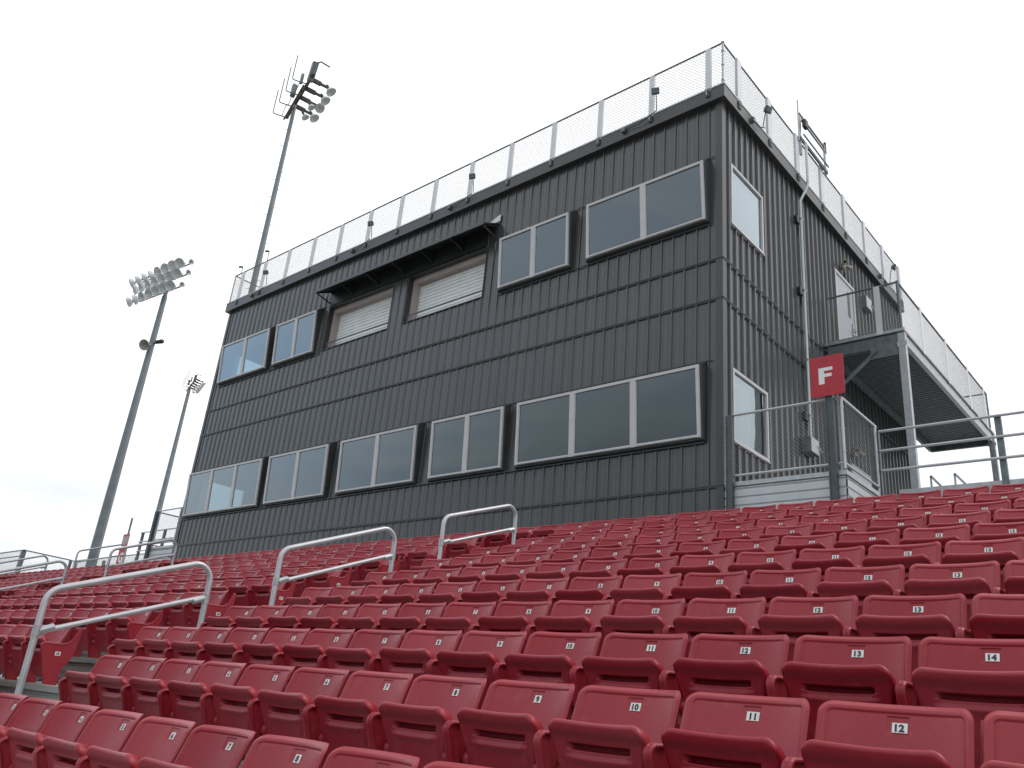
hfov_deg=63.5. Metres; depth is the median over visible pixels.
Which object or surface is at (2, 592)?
stadium seat
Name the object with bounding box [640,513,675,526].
stadium seat
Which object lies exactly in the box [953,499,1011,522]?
stadium seat
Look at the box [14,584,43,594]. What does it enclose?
stadium seat
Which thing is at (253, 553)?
stadium seat
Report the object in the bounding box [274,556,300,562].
stadium seat
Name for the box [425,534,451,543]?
stadium seat
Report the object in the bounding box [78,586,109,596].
stadium seat
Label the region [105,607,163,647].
stadium seat
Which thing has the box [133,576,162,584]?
stadium seat
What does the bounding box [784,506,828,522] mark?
stadium seat
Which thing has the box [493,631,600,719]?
stadium seat
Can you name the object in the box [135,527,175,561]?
railing
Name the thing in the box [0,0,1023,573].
sky
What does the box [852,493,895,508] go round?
stadium seat
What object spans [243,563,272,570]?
stadium seat
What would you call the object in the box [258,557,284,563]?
stadium seat
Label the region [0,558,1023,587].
distant seats
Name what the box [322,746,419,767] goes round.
stadium seat
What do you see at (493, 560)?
stadium seat
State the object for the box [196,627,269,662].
stadium seat
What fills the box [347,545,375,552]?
stadium seat
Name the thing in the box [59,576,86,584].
stadium seat
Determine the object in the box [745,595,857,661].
stadium seat
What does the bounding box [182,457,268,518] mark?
window
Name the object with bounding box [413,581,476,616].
stadium seat
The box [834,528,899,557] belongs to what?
stadium seat
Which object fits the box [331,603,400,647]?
stadium seat
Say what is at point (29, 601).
stadium seat
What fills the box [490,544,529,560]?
stadium seat
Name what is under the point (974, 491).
stadium seat
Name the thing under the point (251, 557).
stadium seat
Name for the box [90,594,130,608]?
stadium seat
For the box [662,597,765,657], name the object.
stadium seat
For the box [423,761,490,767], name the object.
stadium seat
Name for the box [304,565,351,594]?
stadium seat
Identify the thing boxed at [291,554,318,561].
stadium seat
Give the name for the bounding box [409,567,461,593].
stadium seat
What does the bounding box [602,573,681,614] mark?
stadium seat
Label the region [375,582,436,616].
stadium seat
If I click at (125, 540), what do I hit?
section sign
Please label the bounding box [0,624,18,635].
stadium seat
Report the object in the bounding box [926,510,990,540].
stadium seat
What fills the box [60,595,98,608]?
stadium seat
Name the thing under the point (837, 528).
stadium seat
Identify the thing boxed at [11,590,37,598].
stadium seat
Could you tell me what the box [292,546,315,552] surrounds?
stadium seat
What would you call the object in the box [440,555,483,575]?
stadium seat
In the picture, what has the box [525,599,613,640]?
stadium seat
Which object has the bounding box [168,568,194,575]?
stadium seat
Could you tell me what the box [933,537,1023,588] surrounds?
stadium seat
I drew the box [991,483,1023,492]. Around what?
stadium seat
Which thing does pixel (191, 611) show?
stadium seat
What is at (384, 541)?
stadium seat
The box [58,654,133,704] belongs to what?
stadium seat
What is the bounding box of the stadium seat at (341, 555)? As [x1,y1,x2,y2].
[326,551,355,563]
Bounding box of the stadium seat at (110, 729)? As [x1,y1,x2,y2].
[32,709,143,767]
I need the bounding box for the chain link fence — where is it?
[0,549,72,573]
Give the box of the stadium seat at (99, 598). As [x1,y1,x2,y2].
[75,595,113,608]
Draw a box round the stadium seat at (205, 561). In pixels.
[200,559,211,562]
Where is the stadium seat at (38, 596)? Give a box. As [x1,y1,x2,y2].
[33,589,55,597]
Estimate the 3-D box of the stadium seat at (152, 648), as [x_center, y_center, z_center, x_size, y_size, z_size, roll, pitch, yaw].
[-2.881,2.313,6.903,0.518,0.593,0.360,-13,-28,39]
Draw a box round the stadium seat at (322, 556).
[309,553,336,559]
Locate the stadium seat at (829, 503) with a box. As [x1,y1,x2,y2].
[811,497,852,511]
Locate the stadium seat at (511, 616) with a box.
[468,600,551,653]
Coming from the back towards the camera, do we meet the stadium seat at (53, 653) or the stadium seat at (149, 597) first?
the stadium seat at (149, 597)
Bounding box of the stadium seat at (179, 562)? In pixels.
[174,557,192,564]
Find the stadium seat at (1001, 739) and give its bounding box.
[979,710,1023,767]
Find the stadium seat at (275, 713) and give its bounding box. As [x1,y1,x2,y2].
[247,667,349,744]
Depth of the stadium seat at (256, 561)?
15.69 m
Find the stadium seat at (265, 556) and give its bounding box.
[253,553,277,559]
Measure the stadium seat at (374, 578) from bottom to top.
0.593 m
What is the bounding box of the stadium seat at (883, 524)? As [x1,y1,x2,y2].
[866,515,926,539]
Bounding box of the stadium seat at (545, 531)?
[529,524,563,538]
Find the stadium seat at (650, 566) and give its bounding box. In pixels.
[611,555,678,588]
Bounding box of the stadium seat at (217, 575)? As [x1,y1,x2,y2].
[194,572,224,581]
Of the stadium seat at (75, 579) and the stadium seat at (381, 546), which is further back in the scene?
the stadium seat at (75, 579)
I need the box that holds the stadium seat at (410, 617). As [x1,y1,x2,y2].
[372,602,446,647]
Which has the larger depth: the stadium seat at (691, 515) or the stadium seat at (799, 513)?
the stadium seat at (691, 515)
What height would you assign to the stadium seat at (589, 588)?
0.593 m
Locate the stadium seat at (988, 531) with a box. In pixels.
[971,522,1023,540]
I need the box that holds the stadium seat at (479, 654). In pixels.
[426,630,526,709]
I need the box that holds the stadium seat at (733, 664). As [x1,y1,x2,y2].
[659,633,789,728]
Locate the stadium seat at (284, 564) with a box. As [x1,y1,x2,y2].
[260,561,290,569]
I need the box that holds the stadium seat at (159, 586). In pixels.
[138,583,170,593]
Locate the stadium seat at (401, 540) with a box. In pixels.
[387,537,413,543]
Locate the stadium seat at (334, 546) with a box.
[321,543,345,549]
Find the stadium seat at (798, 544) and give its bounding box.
[774,532,836,558]
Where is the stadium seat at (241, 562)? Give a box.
[229,560,253,565]
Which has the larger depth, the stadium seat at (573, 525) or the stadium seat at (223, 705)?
the stadium seat at (573, 525)
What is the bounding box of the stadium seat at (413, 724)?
[366,674,486,767]
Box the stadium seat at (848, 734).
[781,700,973,767]
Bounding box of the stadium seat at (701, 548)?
[670,540,725,565]
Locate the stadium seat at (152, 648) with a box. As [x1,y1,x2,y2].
[134,626,200,657]
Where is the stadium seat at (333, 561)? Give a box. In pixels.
[317,557,349,567]
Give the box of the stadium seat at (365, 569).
[356,555,400,580]
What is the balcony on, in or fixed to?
attached to the press box
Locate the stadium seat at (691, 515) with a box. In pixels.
[670,510,706,524]
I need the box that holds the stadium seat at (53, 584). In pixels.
[49,577,72,588]
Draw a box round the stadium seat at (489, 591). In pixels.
[454,579,520,615]
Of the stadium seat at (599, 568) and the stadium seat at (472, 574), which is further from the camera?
the stadium seat at (472, 574)
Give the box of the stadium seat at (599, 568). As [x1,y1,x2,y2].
[564,558,627,589]
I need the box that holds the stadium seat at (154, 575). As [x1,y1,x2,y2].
[143,572,165,577]
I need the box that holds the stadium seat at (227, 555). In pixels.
[218,553,236,558]
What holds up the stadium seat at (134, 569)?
on the grandstand
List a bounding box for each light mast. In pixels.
[85,258,193,566]
[151,372,205,546]
[246,55,335,293]
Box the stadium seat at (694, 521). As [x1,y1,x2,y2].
[670,516,709,531]
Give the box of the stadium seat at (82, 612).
[51,608,95,642]
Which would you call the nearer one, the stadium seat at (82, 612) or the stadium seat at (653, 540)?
the stadium seat at (653, 540)
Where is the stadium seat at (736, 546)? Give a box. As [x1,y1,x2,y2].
[719,536,778,562]
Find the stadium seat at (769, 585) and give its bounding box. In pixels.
[730,567,820,613]
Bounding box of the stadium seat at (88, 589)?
[66,587,95,596]
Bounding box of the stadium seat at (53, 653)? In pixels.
[21,625,82,684]
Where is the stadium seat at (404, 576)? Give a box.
[378,569,427,594]
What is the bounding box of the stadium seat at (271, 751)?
[240,734,328,767]
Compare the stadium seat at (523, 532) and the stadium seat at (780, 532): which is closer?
the stadium seat at (780, 532)
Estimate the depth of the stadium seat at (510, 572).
8.00 m
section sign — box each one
[116,518,132,563]
[810,353,844,397]
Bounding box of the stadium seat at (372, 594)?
[341,584,399,617]
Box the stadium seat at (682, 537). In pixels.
[667,530,716,550]
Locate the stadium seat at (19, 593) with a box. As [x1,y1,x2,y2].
[2,591,26,598]
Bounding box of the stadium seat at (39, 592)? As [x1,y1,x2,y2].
[22,589,48,598]
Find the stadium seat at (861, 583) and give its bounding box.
[806,564,904,628]
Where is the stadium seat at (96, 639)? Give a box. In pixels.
[86,607,134,657]
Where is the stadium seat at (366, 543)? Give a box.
[353,540,378,549]
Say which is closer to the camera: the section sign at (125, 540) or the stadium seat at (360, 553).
the stadium seat at (360, 553)
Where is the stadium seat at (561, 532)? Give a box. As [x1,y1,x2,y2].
[543,527,582,541]
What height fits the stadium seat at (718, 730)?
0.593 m
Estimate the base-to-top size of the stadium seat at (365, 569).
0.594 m
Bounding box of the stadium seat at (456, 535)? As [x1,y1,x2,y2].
[445,532,472,538]
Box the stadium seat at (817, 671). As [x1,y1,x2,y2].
[766,635,911,739]
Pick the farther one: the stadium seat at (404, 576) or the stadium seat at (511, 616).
the stadium seat at (404, 576)
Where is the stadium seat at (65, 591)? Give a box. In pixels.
[42,590,69,597]
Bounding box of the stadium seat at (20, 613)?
[0,609,31,623]
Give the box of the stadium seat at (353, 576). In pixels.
[338,555,371,584]
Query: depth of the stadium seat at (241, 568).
14.31 m
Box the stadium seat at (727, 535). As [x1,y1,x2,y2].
[711,527,763,548]
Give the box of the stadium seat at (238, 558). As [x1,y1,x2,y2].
[226,556,249,561]
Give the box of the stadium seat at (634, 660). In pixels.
[569,632,687,706]
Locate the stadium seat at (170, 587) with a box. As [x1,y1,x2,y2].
[155,582,187,593]
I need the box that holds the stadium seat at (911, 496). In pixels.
[895,489,940,504]
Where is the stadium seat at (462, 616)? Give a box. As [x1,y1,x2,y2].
[417,601,495,650]
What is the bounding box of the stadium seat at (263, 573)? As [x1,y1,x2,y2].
[246,569,274,578]
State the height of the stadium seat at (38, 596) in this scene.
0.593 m
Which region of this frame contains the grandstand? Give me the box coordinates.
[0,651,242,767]
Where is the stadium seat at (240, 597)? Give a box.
[225,578,266,605]
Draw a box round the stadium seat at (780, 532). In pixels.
[759,523,812,544]
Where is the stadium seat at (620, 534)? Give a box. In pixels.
[596,529,639,544]
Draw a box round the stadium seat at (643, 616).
[589,598,684,655]
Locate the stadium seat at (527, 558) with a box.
[505,551,552,571]
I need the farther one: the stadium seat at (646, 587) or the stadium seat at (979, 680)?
the stadium seat at (646, 587)
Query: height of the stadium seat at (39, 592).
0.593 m
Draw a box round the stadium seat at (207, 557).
[195,555,214,559]
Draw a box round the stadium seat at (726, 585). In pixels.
[663,570,747,615]
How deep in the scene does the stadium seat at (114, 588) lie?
13.58 m
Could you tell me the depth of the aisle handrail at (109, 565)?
18.89 m
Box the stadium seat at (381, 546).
[366,544,391,554]
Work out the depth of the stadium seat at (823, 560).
6.04 m
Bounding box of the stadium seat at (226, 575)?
[213,571,242,580]
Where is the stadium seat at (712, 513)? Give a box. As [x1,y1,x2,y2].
[702,507,740,520]
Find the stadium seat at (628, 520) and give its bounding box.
[611,516,645,528]
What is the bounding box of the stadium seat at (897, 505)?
[873,498,921,515]
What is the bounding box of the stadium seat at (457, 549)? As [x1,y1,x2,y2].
[445,537,484,563]
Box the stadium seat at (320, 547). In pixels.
[306,545,330,553]
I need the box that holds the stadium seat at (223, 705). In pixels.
[200,664,295,756]
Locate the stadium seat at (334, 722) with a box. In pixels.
[302,670,413,767]
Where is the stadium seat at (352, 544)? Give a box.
[338,542,361,548]
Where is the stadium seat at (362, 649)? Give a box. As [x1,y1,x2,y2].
[318,629,405,697]
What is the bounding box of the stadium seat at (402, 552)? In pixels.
[386,546,417,570]
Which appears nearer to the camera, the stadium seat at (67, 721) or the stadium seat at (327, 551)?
the stadium seat at (67, 721)
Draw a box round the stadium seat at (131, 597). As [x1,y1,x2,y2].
[107,593,147,607]
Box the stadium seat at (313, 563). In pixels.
[298,558,329,567]
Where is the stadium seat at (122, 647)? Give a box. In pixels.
[107,626,170,657]
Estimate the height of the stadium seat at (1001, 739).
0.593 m
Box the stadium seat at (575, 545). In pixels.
[551,539,597,558]
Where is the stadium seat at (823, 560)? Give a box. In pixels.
[784,545,864,581]
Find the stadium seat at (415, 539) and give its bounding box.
[405,535,432,542]
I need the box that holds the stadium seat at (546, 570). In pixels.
[519,561,580,587]
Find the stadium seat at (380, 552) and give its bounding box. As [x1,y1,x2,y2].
[365,549,390,557]
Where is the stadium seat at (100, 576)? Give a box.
[91,570,114,578]
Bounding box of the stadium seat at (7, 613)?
[0,609,17,617]
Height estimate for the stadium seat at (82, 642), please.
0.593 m
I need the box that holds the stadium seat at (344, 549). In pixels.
[331,546,357,556]
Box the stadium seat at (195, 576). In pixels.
[177,574,206,582]
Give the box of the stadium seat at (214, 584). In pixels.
[190,580,225,591]
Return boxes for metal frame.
[930,475,941,486]
[953,473,966,484]
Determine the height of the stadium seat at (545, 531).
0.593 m
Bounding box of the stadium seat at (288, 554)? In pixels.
[268,552,291,558]
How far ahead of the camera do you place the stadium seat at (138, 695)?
5.49 m
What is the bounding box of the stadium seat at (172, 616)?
[162,592,203,627]
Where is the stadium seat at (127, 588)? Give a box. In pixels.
[106,584,139,595]
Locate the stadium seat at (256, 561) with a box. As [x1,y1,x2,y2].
[243,558,268,564]
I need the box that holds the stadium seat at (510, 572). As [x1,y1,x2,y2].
[480,563,537,590]
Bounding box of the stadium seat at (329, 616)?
[293,603,360,633]
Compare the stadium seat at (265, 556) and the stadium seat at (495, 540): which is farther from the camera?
the stadium seat at (265, 556)
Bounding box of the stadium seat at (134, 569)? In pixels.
[128,564,149,572]
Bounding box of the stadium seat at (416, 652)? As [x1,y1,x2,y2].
[369,629,461,703]
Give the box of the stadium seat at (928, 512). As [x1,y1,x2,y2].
[897,504,951,526]
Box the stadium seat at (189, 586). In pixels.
[169,581,205,592]
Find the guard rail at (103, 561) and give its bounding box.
[72,553,144,567]
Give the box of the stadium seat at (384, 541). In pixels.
[369,540,391,548]
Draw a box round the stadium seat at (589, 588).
[548,575,622,614]
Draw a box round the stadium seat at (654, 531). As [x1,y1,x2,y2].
[634,526,675,542]
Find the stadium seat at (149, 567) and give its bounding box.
[138,563,163,570]
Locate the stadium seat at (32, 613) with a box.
[5,609,38,624]
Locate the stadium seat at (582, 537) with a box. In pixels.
[562,531,605,546]
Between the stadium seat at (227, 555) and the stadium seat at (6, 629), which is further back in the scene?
the stadium seat at (227, 555)
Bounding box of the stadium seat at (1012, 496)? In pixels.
[975,489,1023,508]
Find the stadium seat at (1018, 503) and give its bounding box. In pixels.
[1013,498,1023,508]
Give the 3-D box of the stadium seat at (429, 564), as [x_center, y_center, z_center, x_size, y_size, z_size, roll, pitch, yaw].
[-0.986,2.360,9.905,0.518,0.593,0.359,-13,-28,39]
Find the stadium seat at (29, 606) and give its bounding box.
[21,597,55,609]
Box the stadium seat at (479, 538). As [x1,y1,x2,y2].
[465,530,493,547]
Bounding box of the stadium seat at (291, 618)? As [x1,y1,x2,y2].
[260,604,323,642]
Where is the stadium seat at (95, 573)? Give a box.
[82,571,104,580]
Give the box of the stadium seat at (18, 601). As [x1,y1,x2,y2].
[0,598,29,609]
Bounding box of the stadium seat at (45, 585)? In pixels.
[40,580,60,589]
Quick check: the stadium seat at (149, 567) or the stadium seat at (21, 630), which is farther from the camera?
the stadium seat at (149, 567)
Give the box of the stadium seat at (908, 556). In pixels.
[855,541,940,591]
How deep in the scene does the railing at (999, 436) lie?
14.33 m
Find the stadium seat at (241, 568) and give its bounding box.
[227,564,255,571]
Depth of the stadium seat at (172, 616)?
10.19 m
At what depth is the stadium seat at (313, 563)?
13.00 m
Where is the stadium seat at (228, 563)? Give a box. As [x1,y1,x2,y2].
[215,561,238,566]
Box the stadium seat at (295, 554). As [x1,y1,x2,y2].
[284,551,307,557]
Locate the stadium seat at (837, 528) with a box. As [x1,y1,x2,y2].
[810,519,867,541]
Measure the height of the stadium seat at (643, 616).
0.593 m
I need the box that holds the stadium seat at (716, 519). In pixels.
[706,513,747,529]
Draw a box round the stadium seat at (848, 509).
[826,502,873,518]
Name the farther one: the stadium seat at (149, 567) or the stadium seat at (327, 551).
the stadium seat at (149, 567)
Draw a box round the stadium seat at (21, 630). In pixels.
[0,624,32,674]
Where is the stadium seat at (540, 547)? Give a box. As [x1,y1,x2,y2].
[516,541,562,557]
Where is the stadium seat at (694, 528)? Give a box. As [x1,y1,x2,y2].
[670,523,713,539]
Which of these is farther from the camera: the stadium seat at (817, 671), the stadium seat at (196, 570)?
the stadium seat at (196, 570)
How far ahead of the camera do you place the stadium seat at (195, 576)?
13.62 m
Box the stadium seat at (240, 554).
[229,552,248,556]
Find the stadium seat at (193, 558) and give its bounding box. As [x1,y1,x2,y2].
[181,556,203,563]
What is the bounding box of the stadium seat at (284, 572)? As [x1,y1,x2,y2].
[266,567,300,589]
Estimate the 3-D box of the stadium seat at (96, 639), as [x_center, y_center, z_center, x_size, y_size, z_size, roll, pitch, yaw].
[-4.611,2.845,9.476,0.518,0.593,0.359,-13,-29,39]
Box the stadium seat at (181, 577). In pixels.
[163,574,192,583]
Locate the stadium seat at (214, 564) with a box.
[210,562,225,566]
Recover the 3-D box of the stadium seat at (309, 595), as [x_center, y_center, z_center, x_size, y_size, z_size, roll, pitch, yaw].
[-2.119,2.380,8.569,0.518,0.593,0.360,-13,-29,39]
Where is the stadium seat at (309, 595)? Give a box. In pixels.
[280,586,333,615]
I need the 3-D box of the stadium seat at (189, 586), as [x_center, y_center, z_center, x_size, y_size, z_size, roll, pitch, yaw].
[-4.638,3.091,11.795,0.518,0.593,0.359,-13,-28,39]
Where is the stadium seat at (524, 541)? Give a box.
[508,536,543,550]
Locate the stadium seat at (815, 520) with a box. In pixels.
[796,512,845,530]
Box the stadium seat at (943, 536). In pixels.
[899,524,969,563]
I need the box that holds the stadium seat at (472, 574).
[444,565,498,591]
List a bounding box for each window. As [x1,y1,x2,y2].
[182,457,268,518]
[217,327,275,385]
[263,442,336,506]
[271,308,323,367]
[335,423,425,495]
[427,404,511,481]
[497,211,576,292]
[514,362,706,468]
[585,159,710,263]
[730,163,764,256]
[732,367,770,463]
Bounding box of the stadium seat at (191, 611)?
[182,590,235,626]
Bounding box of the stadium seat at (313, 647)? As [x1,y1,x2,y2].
[273,628,354,691]
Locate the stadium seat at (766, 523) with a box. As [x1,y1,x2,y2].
[751,516,798,533]
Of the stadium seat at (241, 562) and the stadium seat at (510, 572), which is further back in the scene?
the stadium seat at (241, 562)
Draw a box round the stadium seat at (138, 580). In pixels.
[121,577,147,585]
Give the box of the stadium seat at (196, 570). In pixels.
[182,568,204,574]
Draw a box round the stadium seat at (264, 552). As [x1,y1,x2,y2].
[259,550,273,554]
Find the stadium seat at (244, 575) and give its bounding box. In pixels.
[228,570,260,579]
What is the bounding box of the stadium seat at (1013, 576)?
[992,560,1023,593]
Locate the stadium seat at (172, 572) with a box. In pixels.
[155,569,181,576]
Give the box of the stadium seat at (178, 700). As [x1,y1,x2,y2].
[157,661,246,728]
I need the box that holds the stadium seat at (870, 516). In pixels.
[844,508,896,527]
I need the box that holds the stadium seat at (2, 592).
[0,587,19,598]
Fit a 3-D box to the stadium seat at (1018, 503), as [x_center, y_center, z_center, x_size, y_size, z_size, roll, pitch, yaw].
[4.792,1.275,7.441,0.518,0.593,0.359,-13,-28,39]
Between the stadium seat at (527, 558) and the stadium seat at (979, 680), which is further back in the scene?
the stadium seat at (527, 558)
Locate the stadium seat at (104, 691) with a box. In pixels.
[87,656,167,710]
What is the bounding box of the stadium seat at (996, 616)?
[955,593,1023,638]
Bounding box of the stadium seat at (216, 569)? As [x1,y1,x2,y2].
[196,566,223,573]
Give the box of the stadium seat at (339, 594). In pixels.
[309,585,365,615]
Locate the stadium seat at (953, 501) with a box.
[922,494,973,513]
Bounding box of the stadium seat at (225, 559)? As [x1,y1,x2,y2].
[213,557,236,562]
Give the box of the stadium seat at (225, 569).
[212,565,239,572]
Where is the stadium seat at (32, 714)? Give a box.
[0,697,62,737]
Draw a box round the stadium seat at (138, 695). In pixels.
[121,658,204,720]
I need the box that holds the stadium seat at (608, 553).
[579,546,631,570]
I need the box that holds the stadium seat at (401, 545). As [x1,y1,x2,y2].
[385,542,413,549]
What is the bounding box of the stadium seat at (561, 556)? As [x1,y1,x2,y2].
[536,548,590,570]
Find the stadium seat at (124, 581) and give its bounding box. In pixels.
[108,578,134,585]
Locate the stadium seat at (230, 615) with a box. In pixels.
[200,605,258,627]
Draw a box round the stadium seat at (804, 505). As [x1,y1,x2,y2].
[773,501,813,514]
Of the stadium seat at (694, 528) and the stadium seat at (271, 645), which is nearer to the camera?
the stadium seat at (271, 645)
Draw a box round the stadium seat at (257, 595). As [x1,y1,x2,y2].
[246,576,296,606]
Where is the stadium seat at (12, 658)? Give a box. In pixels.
[3,625,46,679]
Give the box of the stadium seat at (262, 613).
[228,605,288,629]
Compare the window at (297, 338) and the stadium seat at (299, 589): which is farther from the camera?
the window at (297, 338)
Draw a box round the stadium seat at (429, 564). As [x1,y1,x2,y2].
[410,557,452,577]
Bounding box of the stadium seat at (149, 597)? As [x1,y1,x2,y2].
[124,593,166,607]
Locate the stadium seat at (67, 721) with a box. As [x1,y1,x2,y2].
[0,703,99,767]
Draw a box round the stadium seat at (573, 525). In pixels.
[554,521,589,533]
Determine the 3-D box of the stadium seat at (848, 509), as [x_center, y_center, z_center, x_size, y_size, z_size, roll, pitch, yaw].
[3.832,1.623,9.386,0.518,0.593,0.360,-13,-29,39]
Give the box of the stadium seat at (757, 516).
[743,509,786,525]
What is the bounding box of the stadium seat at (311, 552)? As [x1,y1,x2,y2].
[298,549,323,558]
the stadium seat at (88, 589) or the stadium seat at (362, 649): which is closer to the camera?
the stadium seat at (362, 649)
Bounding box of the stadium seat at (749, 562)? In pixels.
[720,549,796,583]
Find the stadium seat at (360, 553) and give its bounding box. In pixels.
[345,550,374,561]
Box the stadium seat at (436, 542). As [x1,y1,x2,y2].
[426,538,455,558]
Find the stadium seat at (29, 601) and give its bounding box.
[9,598,41,609]
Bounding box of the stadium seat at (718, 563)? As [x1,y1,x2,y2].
[663,552,734,585]
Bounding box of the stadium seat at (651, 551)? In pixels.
[623,543,676,568]
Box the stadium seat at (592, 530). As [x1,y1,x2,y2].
[573,524,611,539]
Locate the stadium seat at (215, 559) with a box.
[205,558,223,563]
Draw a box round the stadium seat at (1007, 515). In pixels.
[993,509,1023,522]
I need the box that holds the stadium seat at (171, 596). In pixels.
[143,592,186,626]
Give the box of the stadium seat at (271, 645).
[233,628,310,685]
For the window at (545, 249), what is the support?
in the press box
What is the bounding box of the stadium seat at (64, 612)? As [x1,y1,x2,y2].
[34,608,78,624]
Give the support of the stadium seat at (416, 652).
on the grandstand
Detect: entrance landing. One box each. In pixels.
[143,507,182,561]
[724,395,884,511]
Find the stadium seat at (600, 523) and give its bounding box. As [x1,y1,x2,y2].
[582,519,616,531]
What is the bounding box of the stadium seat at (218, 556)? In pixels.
[205,554,225,559]
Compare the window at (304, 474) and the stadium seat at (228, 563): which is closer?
the stadium seat at (228, 563)
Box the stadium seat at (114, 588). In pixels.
[92,585,124,595]
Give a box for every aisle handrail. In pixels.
[0,555,48,574]
[0,560,67,590]
[14,561,212,694]
[73,544,126,567]
[103,539,177,576]
[269,526,396,605]
[437,504,517,558]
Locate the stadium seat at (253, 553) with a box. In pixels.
[241,551,261,555]
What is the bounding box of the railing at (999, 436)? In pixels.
[878,410,1023,496]
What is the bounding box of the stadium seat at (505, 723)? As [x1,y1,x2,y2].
[442,679,574,767]
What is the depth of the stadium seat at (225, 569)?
14.66 m
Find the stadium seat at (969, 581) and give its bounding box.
[893,561,1000,629]
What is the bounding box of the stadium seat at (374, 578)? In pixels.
[348,570,396,594]
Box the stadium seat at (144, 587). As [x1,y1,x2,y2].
[120,583,154,594]
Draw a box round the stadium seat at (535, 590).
[498,577,568,615]
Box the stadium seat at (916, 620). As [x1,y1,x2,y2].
[842,593,966,682]
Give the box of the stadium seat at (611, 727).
[533,685,680,767]
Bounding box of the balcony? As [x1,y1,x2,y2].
[824,280,999,488]
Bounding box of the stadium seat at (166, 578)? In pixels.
[147,575,176,583]
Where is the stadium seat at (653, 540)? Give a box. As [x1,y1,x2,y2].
[626,533,674,553]
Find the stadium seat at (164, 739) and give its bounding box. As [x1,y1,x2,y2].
[76,716,195,767]
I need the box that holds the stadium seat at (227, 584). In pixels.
[211,579,245,604]
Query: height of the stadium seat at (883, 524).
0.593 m
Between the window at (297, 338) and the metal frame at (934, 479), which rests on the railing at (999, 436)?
the metal frame at (934, 479)
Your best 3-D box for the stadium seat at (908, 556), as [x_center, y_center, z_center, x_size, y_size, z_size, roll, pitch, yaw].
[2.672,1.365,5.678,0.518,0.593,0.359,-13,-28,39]
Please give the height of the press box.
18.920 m
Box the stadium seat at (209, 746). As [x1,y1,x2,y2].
[138,724,255,767]
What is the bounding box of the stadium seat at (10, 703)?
[0,693,28,725]
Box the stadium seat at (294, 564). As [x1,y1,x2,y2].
[281,560,309,568]
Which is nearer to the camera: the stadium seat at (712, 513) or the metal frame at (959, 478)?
the stadium seat at (712, 513)
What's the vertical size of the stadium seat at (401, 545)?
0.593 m
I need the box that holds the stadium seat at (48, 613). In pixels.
[19,608,61,624]
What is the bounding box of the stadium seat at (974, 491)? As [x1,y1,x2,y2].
[942,485,989,502]
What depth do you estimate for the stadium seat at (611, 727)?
3.24 m
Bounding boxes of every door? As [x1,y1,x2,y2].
[836,273,856,338]
[851,463,871,486]
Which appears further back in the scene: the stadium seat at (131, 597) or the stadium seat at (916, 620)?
the stadium seat at (131, 597)
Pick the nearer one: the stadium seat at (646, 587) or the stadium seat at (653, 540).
the stadium seat at (646, 587)
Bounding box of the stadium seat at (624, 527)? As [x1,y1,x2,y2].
[605,522,642,537]
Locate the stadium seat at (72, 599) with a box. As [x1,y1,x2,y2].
[47,596,82,608]
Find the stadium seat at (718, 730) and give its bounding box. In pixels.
[643,692,809,767]
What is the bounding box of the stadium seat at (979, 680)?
[895,636,1023,767]
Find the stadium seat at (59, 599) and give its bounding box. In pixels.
[34,596,69,608]
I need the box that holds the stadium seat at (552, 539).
[537,534,573,547]
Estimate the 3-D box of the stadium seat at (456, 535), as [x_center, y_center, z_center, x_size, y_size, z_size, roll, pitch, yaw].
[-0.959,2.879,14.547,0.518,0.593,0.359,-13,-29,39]
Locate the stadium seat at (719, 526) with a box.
[709,519,754,536]
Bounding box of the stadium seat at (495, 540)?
[484,529,508,551]
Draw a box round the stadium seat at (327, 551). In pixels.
[314,548,339,554]
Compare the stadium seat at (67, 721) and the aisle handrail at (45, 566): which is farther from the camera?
the aisle handrail at (45, 566)
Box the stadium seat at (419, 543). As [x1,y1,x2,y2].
[405,540,434,550]
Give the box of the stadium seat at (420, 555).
[403,545,445,569]
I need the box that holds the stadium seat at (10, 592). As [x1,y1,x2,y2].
[6,585,29,595]
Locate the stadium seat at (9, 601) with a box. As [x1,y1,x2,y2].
[0,598,19,607]
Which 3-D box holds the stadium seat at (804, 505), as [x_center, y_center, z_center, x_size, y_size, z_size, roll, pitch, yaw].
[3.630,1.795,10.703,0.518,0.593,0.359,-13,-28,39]
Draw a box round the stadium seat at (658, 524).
[637,519,675,534]
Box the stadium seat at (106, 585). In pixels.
[95,580,120,586]
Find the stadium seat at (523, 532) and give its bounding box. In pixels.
[505,526,539,544]
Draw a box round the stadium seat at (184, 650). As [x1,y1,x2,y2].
[163,627,233,660]
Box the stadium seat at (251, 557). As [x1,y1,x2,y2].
[239,554,263,560]
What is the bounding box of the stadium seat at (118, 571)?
[101,570,127,577]
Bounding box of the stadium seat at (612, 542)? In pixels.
[589,536,634,556]
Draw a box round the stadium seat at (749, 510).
[737,504,775,517]
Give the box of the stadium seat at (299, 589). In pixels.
[284,566,322,596]
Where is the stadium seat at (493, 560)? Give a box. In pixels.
[472,553,516,573]
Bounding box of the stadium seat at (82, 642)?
[68,608,114,656]
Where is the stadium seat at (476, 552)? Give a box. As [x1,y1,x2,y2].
[460,546,499,562]
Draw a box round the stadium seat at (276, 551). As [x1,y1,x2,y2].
[266,549,281,553]
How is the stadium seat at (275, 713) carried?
on the grandstand
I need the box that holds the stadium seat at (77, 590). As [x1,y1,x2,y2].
[53,587,84,597]
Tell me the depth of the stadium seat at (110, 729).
4.22 m
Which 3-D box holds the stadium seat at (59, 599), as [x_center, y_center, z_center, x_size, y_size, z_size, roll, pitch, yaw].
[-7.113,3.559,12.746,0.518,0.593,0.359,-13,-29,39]
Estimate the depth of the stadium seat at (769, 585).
5.38 m

